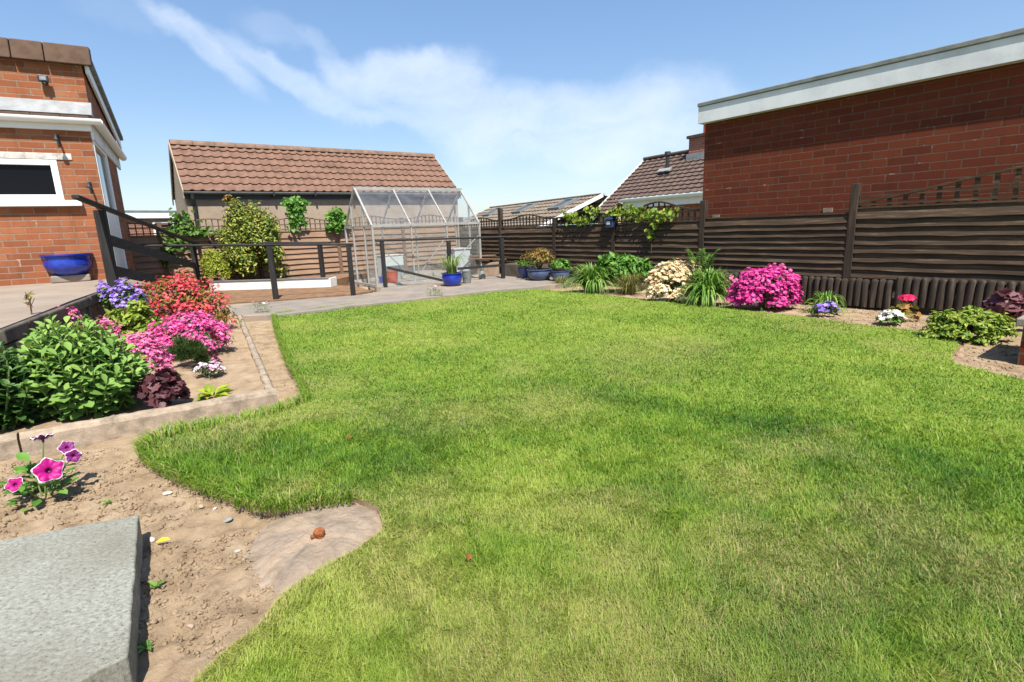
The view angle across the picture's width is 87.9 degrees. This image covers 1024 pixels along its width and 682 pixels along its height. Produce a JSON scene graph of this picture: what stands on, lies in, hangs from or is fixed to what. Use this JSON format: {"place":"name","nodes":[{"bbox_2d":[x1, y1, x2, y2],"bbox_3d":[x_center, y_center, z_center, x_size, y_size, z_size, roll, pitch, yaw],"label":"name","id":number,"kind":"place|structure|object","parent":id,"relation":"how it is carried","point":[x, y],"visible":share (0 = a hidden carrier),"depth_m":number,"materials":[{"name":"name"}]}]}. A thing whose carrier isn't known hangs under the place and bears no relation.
{"place":"outdoors","nodes":[
{"label":"outdoors","id":0,"kind":"place"},
{"bbox_2d":[0,278,128,328],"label":"patio","id":1,"kind":"structure","parent":0,"point":[14,309],"depth_m":5.26,"materials":[{"name":"grey concrete"}]},
{"bbox_2d":[23,291,35,314],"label":"weed","id":2,"kind":"object","parent":1,"relation":"on","point":[27,296],"visible":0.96,"depth_m":3.96,"materials":[{"name":"brown plant"}]},
{"bbox_2d":[0,37,135,285],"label":"brick house","id":3,"kind":"structure","parent":1,"relation":"on","point":[44,177],"depth_m":7.05,"materials":[{"name":"red brick"}]},
{"bbox_2d":[0,159,82,206],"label":"window","id":4,"kind":"structure","parent":3,"relation":"in","point":[23,182],"depth_m":6.89,"materials":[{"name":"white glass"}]},
{"bbox_2d":[37,75,48,84],"bbox_3d":[-6.257,-3.479,7.095,0.110,0.120,0.110,-9,14,-30],"label":"floodlight","id":5,"kind":"object","parent":3,"relation":"attached to","point":[44,79],"visible":1,"depth_m":7.06,"materials":[{"name":"white plastic"}]},
{"bbox_2d":[53,134,60,145],"bbox_3d":[-5.900,-2.617,6.883,0.060,0.145,0.180,-9,14,-30],"label":"wall bracket","id":6,"kind":"object","parent":3,"relation":"attached to","point":[56,138],"depth_m":6.86,"materials":[{"name":"black plastic"}]},
{"bbox_2d":[86,181,92,191],"bbox_3d":[-5.672,-2.075,7.128,0.060,0.145,0.180,-9,14,-30],"label":"wall bracket","id":7,"kind":"object","parent":3,"relation":"attached to","point":[89,185],"depth_m":7.10,"materials":[{"name":"black plastic"}]},
{"bbox_2d":[91,137,127,277],"bbox_3d":[-6.067,-2.007,7.971,0.092,2.096,1.580,-9,14,-30],"label":"door","id":8,"kind":"structure","parent":3,"relation":"in","point":[101,158],"depth_m":8.12,"materials":[{"name":"white plastic"}]},
{"bbox_2d":[50,273,90,282],"bbox_3d":[-5.996,-0.856,7.225,0.420,0.095,0.280,-11,15,-36],"label":"stone block","id":9,"kind":"object","parent":1,"relation":"on","point":[68,278],"depth_m":7.12,"materials":[{"name":"stone"}]},
{"bbox_2d":[39,253,92,274],"bbox_3d":[-6.003,-1.039,7.185,0.565,0.278,0.565,-2,12,0],"label":"blue bowl","id":10,"kind":"object","parent":9,"relation":"on","point":[69,264],"visible":0.98,"depth_m":7.00,"materials":[{"name":"ceramic"}]},
{"bbox_2d":[71,195,201,288],"bbox_3d":[-5.487,-1.218,8.371,0.112,1.666,6.578,-7,13,-21],"label":"ramp railing","id":11,"kind":"object","parent":1,"relation":"on","point":[108,241],"visible":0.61,"depth_m":6.44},
{"bbox_2d":[0,309,263,434],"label":"bed soil","id":12,"kind":"structure","parent":0,"point":[240,375],"depth_m":4.08,"materials":[{"name":"brown soil"}]},
{"bbox_2d":[0,331,46,430],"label":"sedum","id":13,"kind":"object","parent":12,"relation":"on","point":[15,409],"visible":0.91,"depth_m":3.08,"materials":[{"name":"green plant"}]},
{"bbox_2d":[57,305,83,332],"bbox_3d":[-3.757,-0.128,4.509,0.291,0.357,0.154,-2,12,0],"label":"pink phlox","id":14,"kind":"object","parent":12,"relation":"on","point":[70,311],"visible":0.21,"depth_m":4.48,"materials":[{"name":"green plant"}]},
{"bbox_2d":[4,313,153,420],"bbox_3d":[-2.740,0.141,3.347,0.864,0.635,0.672,-2,12,0],"label":"sedum","id":15,"kind":"object","parent":12,"relation":"on","point":[86,370],"visible":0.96,"depth_m":3.22,"materials":[{"name":"green plant"}]},
{"bbox_2d":[94,315,125,339],"bbox_3d":[-3.511,-0.091,4.618,0.229,0.280,0.206,6,14,32],"label":"pink phlox","id":16,"kind":"object","parent":12,"relation":"on","point":[115,330],"visible":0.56,"depth_m":4.60,"materials":[{"name":"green plant"}]},
{"bbox_2d":[95,277,148,311],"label":"violet bellflower","id":17,"kind":"object","parent":12,"relation":"on","point":[126,292],"visible":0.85,"depth_m":5.42,"materials":[{"name":"purple plant"}]},
{"bbox_2d":[99,299,172,346],"bbox_3d":[-3.568,-0.139,4.986,0.682,0.503,0.363,-2,12,0],"label":"leafy shrub","id":18,"kind":"object","parent":12,"relation":"on","point":[135,314],"visible":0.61,"depth_m":4.91,"materials":[{"name":"yellow plant"}]},
{"bbox_2d":[123,329,175,373],"bbox_3d":[-2.767,0.100,3.968,0.415,0.378,0.314,-2,12,0],"label":"pink phlox","id":19,"kind":"object","parent":12,"relation":"on","point":[149,343],"visible":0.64,"depth_m":3.93,"materials":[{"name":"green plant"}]},
{"bbox_2d":[130,367,190,407],"bbox_3d":[-2.268,0.287,3.416,0.350,0.238,0.254,-2,12,0],"label":"purple heuchera","id":20,"kind":"object","parent":12,"relation":"on","point":[166,385],"visible":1,"depth_m":3.36,"materials":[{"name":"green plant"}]},
{"bbox_2d":[122,274,242,332],"bbox_3d":[-3.821,-0.426,6.118,1.367,0.722,0.652,-2,12,0],"label":"red azalea","id":21,"kind":"object","parent":12,"relation":"on","point":[195,295],"visible":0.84,"depth_m":6.01,"materials":[{"name":"brown plant"}]},
{"bbox_2d":[172,268,201,293],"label":"red azalea","id":22,"kind":"object","parent":12,"relation":"on","point":[187,274],"visible":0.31,"depth_m":6.86,"materials":[{"name":"brown plant"}]},
{"bbox_2d":[144,309,233,354],"bbox_3d":[-2.956,-0.078,4.873,0.776,0.421,0.611,-2,12,0],"label":"hot pink phlox","id":23,"kind":"object","parent":12,"relation":"on","point":[215,328],"visible":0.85,"depth_m":4.80,"materials":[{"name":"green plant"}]},
{"bbox_2d":[166,335,212,364],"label":"heather","id":24,"kind":"object","parent":12,"relation":"on","point":[182,348],"visible":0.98,"depth_m":4.41,"materials":[{"name":"green plant"}]},
{"bbox_2d":[190,361,225,378],"bbox_3d":[-2.365,0.214,4.139,0.250,0.118,0.189,0,12,8],"label":"dianthus","id":25,"kind":"object","parent":12,"relation":"on","point":[210,366],"visible":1,"depth_m":4.11,"materials":[{"name":"white plant"}]},
{"bbox_2d":[196,384,231,400],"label":"hosta","id":26,"kind":"object","parent":12,"relation":"on","point":[208,390],"visible":0.98,"depth_m":3.63,"materials":[{"name":"green plant"}]},
{"bbox_2d":[212,354,221,361],"bbox_3d":[-2.523,0.150,4.533,0.092,0.081,0.088,-2,12,0],"label":"dianthus","id":27,"kind":"object","parent":12,"relation":"on","point":[217,359],"visible":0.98,"depth_m":4.52,"materials":[{"name":"pink plant"}]},
{"bbox_2d":[125,210,179,235],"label":"flat roof building","id":28,"kind":"structure","parent":0,"point":[153,216],"depth_m":21.91,"materials":[{"name":"white"}]},
{"bbox_2d":[152,222,172,234],"bbox_3d":[-14.689,-4.659,22.476,0.028,0.750,0.840,6,15,33],"label":"window","id":29,"kind":"structure","parent":28,"relation":"in","point":[152,222],"depth_m":22.42,"materials":[{"name":"white glass"}]},
{"bbox_2d":[115,279,218,327],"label":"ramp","id":30,"kind":"structure","parent":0,"point":[139,285],"depth_m":7.16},
{"bbox_2d":[214,285,372,304],"bbox_3d":[-4.387,-0.814,9.917,3.698,0.150,2.384,-2,12,0],"label":"soil plot","id":31,"kind":"object","parent":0,"point":[248,296],"visible":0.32,"depth_m":9.71,"materials":[{"name":"brown soil"}]},
{"bbox_2d":[143,243,355,298],"bbox_3d":[-4.292,-1.117,8.858,3.243,1.109,0.085,-5,13,-15],"label":"path railing","id":32,"kind":"object","parent":31,"relation":"on","point":[272,270],"visible":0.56,"depth_m":8.91,"materials":[{"name":"black metal"}]},
{"bbox_2d":[209,277,336,290],"bbox_3d":[-4.920,-1.168,10.953,2.522,0.246,0.370,-2,12,3],"label":"planter edge","id":33,"kind":"object","parent":31,"relation":"on","point":[281,283],"visible":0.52,"depth_m":10.78,"materials":[{"name":"white concrete"}]},
{"bbox_2d":[277,272,369,284],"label":"planter soil","id":34,"kind":"structure","parent":0,"point":[342,279],"depth_m":11.93,"materials":[{"name":"brown soil"}]},
{"bbox_2d":[199,248,232,280],"bbox_3d":[-6.198,-1.557,11.066,0.652,0.774,0.527,-2,12,3],"label":"golden conifer","id":35,"kind":"object","parent":34,"relation":"on","point":[212,269],"visible":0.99,"depth_m":10.98,"materials":[{"name":"yellow plant"}]},
{"bbox_2d":[215,194,290,279],"bbox_3d":[-5.568,-2.200,11.363,1.480,1.862,1.247,-2,12,3],"label":"golden shrub","id":36,"kind":"object","parent":34,"relation":"on","point":[264,228],"visible":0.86,"depth_m":11.12,"materials":[{"name":"green plant"}]},
{"bbox_2d":[217,270,571,321],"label":"path","id":37,"kind":"structure","parent":0,"point":[416,292],"depth_m":9.00,"materials":[{"name":"concrete"}]},
{"bbox_2d":[249,299,270,312],"bbox_3d":[-3.578,-0.489,7.571,0.334,0.210,0.185,-2,12,0],"label":"thrift","id":38,"kind":"object","parent":37,"relation":"on","point":[265,302],"visible":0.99,"depth_m":7.57,"materials":[{"name":"white plant"}]},
{"bbox_2d":[376,254,403,276],"bbox_3d":[-2.920,-1.813,12.770,0.570,0.530,0.320,-11,15,-36],"label":"storage box","id":39,"kind":"object","parent":37,"relation":"on","point":[392,263],"visible":0.61,"depth_m":12.65,"materials":[{"name":"plastic"}]},
{"bbox_2d":[386,270,397,282],"bbox_3d":[-2.418,-1.264,10.688,0.266,0.295,0.266,-2,12,0],"label":"plant pot","id":40,"kind":"object","parent":37,"relation":"on","point":[392,276],"visible":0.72,"depth_m":10.59,"materials":[{"name":"orange ceramic"}]},
{"bbox_2d":[344,186,481,291],"bbox_3d":[-2.116,-2.252,11.469,2.549,2.047,1.500,-11,15,-36],"label":"greenhouse","id":41,"kind":"object","parent":37,"relation":"on","point":[375,283],"visible":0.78,"depth_m":11.09,"materials":[{"name":"metal"}]},
{"bbox_2d":[424,285,441,295],"bbox_3d":[-1.279,-0.824,8.787,0.351,0.210,0.229,-2,12,0],"label":"thrift","id":42,"kind":"object","parent":37,"relation":"on","point":[435,292],"visible":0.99,"depth_m":8.76,"materials":[{"name":"pink plant"}]},
{"bbox_2d":[375,236,505,287],"bbox_3d":[-1.351,-1.593,10.782,2.711,1.022,0.122,-7,13,-22],"label":"path railing","id":43,"kind":"object","parent":37,"relation":"on","point":[448,245],"visible":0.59,"depth_m":10.72,"materials":[{"name":"black metal"}]},
{"bbox_2d":[434,254,469,285],"bbox_3d":[-1.187,-1.361,10.204,0.849,0.599,0.834,-2,12,0],"label":"plant pot","id":44,"kind":"object","parent":37,"relation":"on","point":[451,276],"visible":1,"depth_m":10.09,"materials":[{"name":"blue ceramic"}]},
{"bbox_2d":[444,248,470,271],"bbox_3d":[-1.207,-1.768,11.982,0.440,0.650,0.440,-11,15,-36],"label":"storage box","id":45,"kind":"object","parent":37,"relation":"on","point":[455,252],"visible":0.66,"depth_m":11.81,"materials":[{"name":"plastic"}]},
{"bbox_2d":[461,270,471,282],"bbox_3d":[-0.906,-1.282,10.635,0.212,0.245,0.212,-2,12,0],"label":"plant pot","id":46,"kind":"object","parent":37,"relation":"on","point":[466,276],"visible":0.98,"depth_m":10.56,"materials":[{"name":"grey plastic"}]},
{"bbox_2d":[479,268,485,278],"bbox_3d":[-0.642,-1.468,11.358,0.150,0.285,0.150,-2,12,0],"label":"garden ornament","id":47,"kind":"object","parent":37,"relation":"on","point":[482,274],"visible":0.81,"depth_m":11.31,"materials":[{"name":"grey plastic"}]},
{"bbox_2d":[468,255,505,275],"bbox_3d":[-0.614,-1.740,12.156,0.516,0.480,0.995,8,16,39],"label":"timber box","id":48,"kind":"object","parent":37,"relation":"on","point":[491,271],"visible":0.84,"depth_m":11.97,"materials":[{"name":"brown wood"}]},
{"bbox_2d":[517,262,529,277],"bbox_3d":[0.249,-1.515,11.257,0.280,0.355,0.280,-2,12,0],"label":"plant pot","id":49,"kind":"object","parent":37,"relation":"on","point":[522,272],"visible":0.98,"depth_m":11.18,"materials":[{"name":"blue ceramic"}]},
{"bbox_2d":[505,259,548,277],"bbox_3d":[0.317,-1.613,11.582,0.400,0.406,1.100,-11,15,-36],"label":"stone trough","id":50,"kind":"object","parent":37,"relation":"on","point":[511,269],"visible":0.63,"depth_m":11.62,"materials":[{"name":"stone"}]},
{"bbox_2d":[520,247,555,280],"bbox_3d":[0.555,-1.561,10.696,0.687,0.658,0.623,7,15,35],"label":"plant pot","id":51,"kind":"object","parent":37,"relation":"on","point":[539,273],"visible":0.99,"depth_m":10.57,"materials":[{"name":"blue ceramic"}]},
{"bbox_2d":[549,258,571,280],"bbox_3d":[0.951,-1.400,10.406,0.433,0.438,0.400,-13,16,-42],"label":"plant pot","id":52,"kind":"object","parent":37,"relation":"on","point":[560,263],"visible":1,"depth_m":10.30,"materials":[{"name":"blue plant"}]},
{"bbox_2d":[0,278,1023,681],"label":"soil","id":53,"kind":"structure","parent":0,"point":[158,662],"depth_m":2.21,"materials":[{"name":"brown soil"}]},
{"bbox_2d":[0,432,22,461],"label":"concrete edging","id":54,"kind":"object","parent":53,"relation":"on","point":[10,446],"visible":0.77,"depth_m":2.91,"materials":[{"name":"grey concrete"}]},
{"bbox_2d":[0,433,82,511],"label":"petunia","id":55,"kind":"object","parent":53,"relation":"on","point":[45,470],"visible":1,"depth_m":2.39,"materials":[{"name":"pink plant"}]},
{"bbox_2d":[0,291,111,374],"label":"retaining wall","id":56,"kind":"structure","parent":53,"relation":"on","point":[13,335],"depth_m":4.16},
{"bbox_2d":[0,515,143,681],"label":"stone slab","id":57,"kind":"structure","parent":53,"relation":"on","point":[70,605],"depth_m":1.55,"materials":[{"name":"grey stone"}]},
{"bbox_2d":[137,639,152,653],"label":"seedling","id":58,"kind":"object","parent":53,"relation":"on","point":[145,646],"visible":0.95,"depth_m":1.52,"materials":[{"name":"green plant"}]},
{"bbox_2d":[19,388,277,455],"bbox_3d":[-2.165,0.519,3.300,1.316,0.218,0.071,-9,14,-30],"label":"concrete edging","id":59,"kind":"object","parent":53,"relation":"on","point":[80,434],"visible":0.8,"depth_m":3.20,"materials":[{"name":"grey concrete"}]},
{"bbox_2d":[147,579,165,588],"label":"seedling","id":60,"kind":"object","parent":53,"relation":"on","point":[156,583],"visible":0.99,"depth_m":1.80,"materials":[{"name":"green plant"}]},
{"bbox_2d":[157,537,169,541],"bbox_3d":[-1.341,0.764,2.036,0.048,0.010,0.024,-2,12,0],"label":"fallen petal","id":61,"kind":"object","parent":53,"relation":"on","point":[163,539],"visible":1,"depth_m":2.04,"materials":[{"name":"yellow plant"}]},
{"bbox_2d":[162,491,172,494],"bbox_3d":[-1.581,0.699,2.436,0.043,0.015,0.029,-4,12,-10],"label":"stone","id":62,"kind":"object","parent":53,"relation":"on","point":[166,492],"visible":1,"depth_m":2.43,"materials":[{"name":"grey stone"}]},
{"bbox_2d":[186,623,193,627],"bbox_3d":[-0.976,0.864,1.612,0.026,0.012,0.017,5,14,31],"label":"stone","id":63,"kind":"object","parent":53,"relation":"on","point":[191,625],"visible":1,"depth_m":1.61,"materials":[{"name":"beige stone"}]},
{"bbox_2d":[223,517,232,522],"bbox_3d":[-1.178,0.742,2.203,0.028,0.018,0.038,6,14,32],"label":"stone","id":64,"kind":"object","parent":53,"relation":"on","point":[228,519],"visible":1,"depth_m":2.19,"materials":[{"name":"grey stone"}]},
{"bbox_2d":[237,315,273,388],"bbox_3d":[-2.646,0.088,5.392,0.067,0.218,4.069,-9,14,-28],"label":"concrete edging","id":65,"kind":"object","parent":53,"relation":"on","point":[263,374],"visible":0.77,"depth_m":4.58,"materials":[{"name":"grey concrete"}]},
{"bbox_2d":[208,242,330,276],"bbox_3d":[-5.586,-1.591,11.245,4.144,1.117,0.075,2,13,17],"label":"path railing","id":66,"kind":"object","parent":53,"relation":"on","point":[321,260],"visible":0.2,"depth_m":10.72,"materials":[{"name":"black metal"}]},
{"bbox_2d":[112,215,458,298],"bbox_3d":[-6.556,-1.808,11.430,12.640,1.614,0.091,-11,15,-36],"label":"fence","id":67,"kind":"object","parent":53,"relation":"on","point":[300,261],"visible":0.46,"depth_m":12.91,"materials":[{"name":"brown wood"}]},
{"bbox_2d":[158,207,218,267],"bbox_3d":[-6.718,-2.164,11.097,1.611,1.229,0.209,-11,15,-36],"label":"ivy","id":68,"kind":"object","parent":67,"relation":"attached to","point":[183,230],"visible":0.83,"depth_m":10.96,"materials":[{"name":"green plant"}]},
{"bbox_2d":[280,196,311,232],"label":"ivy","id":69,"kind":"object","parent":67,"relation":"attached to","point":[294,207],"visible":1,"depth_m":12.24,"materials":[{"name":"green plant"}]},
{"bbox_2d":[324,206,350,234],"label":"ivy","id":70,"kind":"object","parent":67,"relation":"attached to","point":[336,218],"visible":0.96,"depth_m":12.80,"materials":[{"name":"green plant"}]},
{"bbox_2d":[245,502,381,594],"bbox_3d":[-0.729,0.745,2.061,0.555,0.045,0.575,-10,14,-32],"label":"concrete patch","id":71,"kind":"object","parent":53,"relation":"on","point":[288,549],"visible":0.85,"depth_m":1.99,"materials":[{"name":"beige concrete"}]},
{"bbox_2d":[310,527,324,538],"bbox_3d":[-0.733,0.740,2.006,0.054,0.060,0.045,-10,15,-33],"label":"pipe stub","id":72,"kind":"object","parent":71,"relation":"on","point":[318,532],"visible":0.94,"depth_m":1.99,"materials":[{"name":"ceramic"}]},
{"bbox_2d":[551,275,572,285],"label":"ochre tuft","id":73,"kind":"object","parent":53,"relation":"on","point":[559,280],"visible":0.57,"depth_m":10.01,"materials":[{"name":"green plant"}]},
{"bbox_2d":[556,262,622,293],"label":"daylily","id":74,"kind":"object","parent":53,"relation":"on","point":[591,280],"visible":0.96,"depth_m":8.80,"materials":[{"name":"green plant"}]},
{"bbox_2d":[596,252,653,283],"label":"broadleaf plant","id":75,"kind":"object","parent":53,"relation":"on","point":[625,264],"visible":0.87,"depth_m":8.85,"materials":[{"name":"green plant"}]},
{"bbox_2d":[642,256,701,302],"bbox_3d":[2.336,-0.866,7.606,0.932,0.704,0.543,-2,12,0],"label":"cream azalea","id":76,"kind":"object","parent":53,"relation":"on","point":[656,284],"visible":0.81,"depth_m":7.49,"materials":[{"name":"beige plant"}]},
{"bbox_2d":[669,266,734,306],"bbox_3d":[2.631,-0.738,7.160,0.964,0.546,0.943,2,13,19],"label":"daylily","id":77,"kind":"object","parent":53,"relation":"on","point":[706,287],"visible":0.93,"depth_m":7.02,"materials":[{"name":"green plant"}]},
{"bbox_2d":[683,246,721,279],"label":"fern","id":78,"kind":"object","parent":53,"relation":"on","point":[703,263],"visible":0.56,"depth_m":7.35,"materials":[{"name":"green plant"}]},
{"bbox_2d":[725,272,737,288],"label":"pink azalea","id":79,"kind":"object","parent":53,"relation":"on","point":[731,277],"visible":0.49,"depth_m":7.10,"materials":[{"name":"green plant"}]},
{"bbox_2d":[458,165,1023,318],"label":"fence","id":80,"kind":"object","parent":53,"relation":"on","point":[957,240],"visible":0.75,"depth_m":6.77,"materials":[{"name":"brown wood"}]},
{"bbox_2d":[560,201,603,227],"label":"vine","id":81,"kind":"object","parent":80,"relation":"attached to","point":[577,219],"visible":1,"depth_m":10.17,"materials":[{"name":"green plant"}]},
{"bbox_2d":[604,217,615,227],"bbox_3d":[1.775,-2.150,9.614,0.110,0.200,0.220,-11,15,-36],"label":"fence lamp","id":82,"kind":"object","parent":80,"relation":"attached to","point":[610,222],"visible":1,"depth_m":9.57,"materials":[{"name":"blue metal"}]},
{"bbox_2d":[590,203,678,251],"bbox_3d":[2.095,-1.967,9.260,0.218,0.872,1.927,-11,15,-36],"label":"vine","id":83,"kind":"object","parent":80,"relation":"attached to","point":[669,213],"visible":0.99,"depth_m":8.99,"materials":[{"name":"green plant"}]},
{"bbox_2d":[726,264,804,310],"bbox_3d":[3.200,-0.661,6.714,0.967,0.618,0.523,-2,12,0],"label":"magenta azalea","id":84,"kind":"object","parent":53,"relation":"on","point":[750,286],"visible":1,"depth_m":6.59,"materials":[{"name":"pink petals"},{"name":"green broad leaf"}]},
{"bbox_2d":[770,261,786,271],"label":"rosy azalea","id":85,"kind":"object","parent":84,"relation":"on","point":[782,264],"visible":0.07,"depth_m":6.88,"materials":[{"name":"pink plant"}]},
{"bbox_2d":[667,271,893,308],"bbox_3d":[3.486,-0.799,7.630,0.098,0.362,3.402,-11,15,-36],"label":"log edging","id":86,"kind":"object","parent":53,"relation":"on","point":[880,294],"visible":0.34,"depth_m":6.63,"materials":[{"name":"brown wood"}]},
{"bbox_2d":[794,290,849,315],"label":"spiky plant","id":87,"kind":"object","parent":53,"relation":"on","point":[823,297],"visible":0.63,"depth_m":6.37,"materials":[{"name":"green plant"}]},
{"bbox_2d":[808,301,840,314],"bbox_3d":[3.613,-0.377,6.147,0.297,0.176,0.293,-8,13,-25],"label":"violet petunia","id":88,"kind":"object","parent":53,"relation":"on","point":[830,306],"visible":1,"depth_m":6.10,"materials":[{"name":"purple plant"}]},
{"bbox_2d":[875,309,907,324],"bbox_3d":[3.967,-0.255,5.568,0.310,0.176,0.254,-2,12,0],"label":"white petunia","id":89,"kind":"object","parent":53,"relation":"on","point":[895,315],"visible":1,"depth_m":5.52,"materials":[{"name":"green plant"}]},
{"bbox_2d":[887,294,921,320],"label":"red geranium","id":90,"kind":"object","parent":53,"relation":"on","point":[902,307],"visible":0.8,"depth_m":5.68,"materials":[{"name":"brown plant"}]},
{"bbox_2d":[893,276,1023,310],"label":"log edging","id":91,"kind":"object","parent":53,"relation":"on","point":[938,294],"visible":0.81,"depth_m":5.85,"materials":[{"name":"brown wood"}]},
{"bbox_2d":[918,305,1020,345],"bbox_3d":[4.055,-0.160,4.743,0.778,0.331,0.494,-2,12,0],"label":"yellow green spiraea","id":92,"kind":"object","parent":53,"relation":"on","point":[988,326],"visible":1,"depth_m":4.62,"materials":[{"name":"green plant"}]},
{"bbox_2d":[977,287,1023,321],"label":"bronze heuchera","id":93,"kind":"object","parent":53,"relation":"on","point":[1007,300],"visible":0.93,"depth_m":4.94,"materials":[{"name":"purple plant"}]},
{"bbox_2d":[1015,315,1023,365],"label":"brick pier","id":94,"kind":"structure","parent":53,"relation":"on","point":[1020,322],"depth_m":3.96,"materials":[{"name":"brick"}]},
{"bbox_2d":[0,0,1023,216],"label":"sky","id":95,"kind":"structure","parent":0,"point":[517,101],"materials":[{"name":"blue"}]},
{"bbox_2d":[463,216,597,225],"bbox_3d":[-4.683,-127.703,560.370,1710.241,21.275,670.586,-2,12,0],"label":"hills","id":96,"kind":"structure","parent":0,"point":[464,218],"depth_m":702.43,"materials":[{"name":"green plant"}]},
{"bbox_2d":[144,288,1023,681],"bbox_3d":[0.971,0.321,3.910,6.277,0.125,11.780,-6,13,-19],"label":"lawn","id":97,"kind":"structure","parent":0,"point":[489,365],"depth_m":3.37,"materials":[{"name":"plant"}]},
{"bbox_2d":[128,302,363,514],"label":"grass","id":98,"kind":"structure","parent":97,"relation":"on","point":[298,399],"depth_m":2.69,"materials":[{"name":"green plant"}]},
{"bbox_2d":[604,272,645,294],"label":"ochre grass","id":99,"kind":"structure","parent":0,"point":[629,285],"depth_m":8.63,"materials":[{"name":"green plant"}]},
{"bbox_2d":[592,125,704,223],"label":"tiled house","id":100,"kind":"structure","parent":0,"point":[667,173],"depth_m":19.01,"materials":[{"name":"brown tile"}]},
{"bbox_2d":[697,27,1023,279],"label":"flat roof building","id":101,"kind":"structure","parent":0,"point":[822,143],"depth_m":6.67,"materials":[{"name":"red brick"}]},
{"label":"ground","id":102,"kind":"structure","parent":0,"visible":0},
{"bbox_2d":[168,139,461,271],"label":"outbuilding","id":103,"kind":"structure","parent":102,"relation":"on","point":[206,177],"depth_m":14.04,"materials":[{"name":"tile"}]},
{"bbox_2d":[463,193,629,228],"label":"tiled house","id":104,"kind":"structure","parent":102,"relation":"on","point":[554,208],"depth_m":25.82,"materials":[{"name":"grey tile"}]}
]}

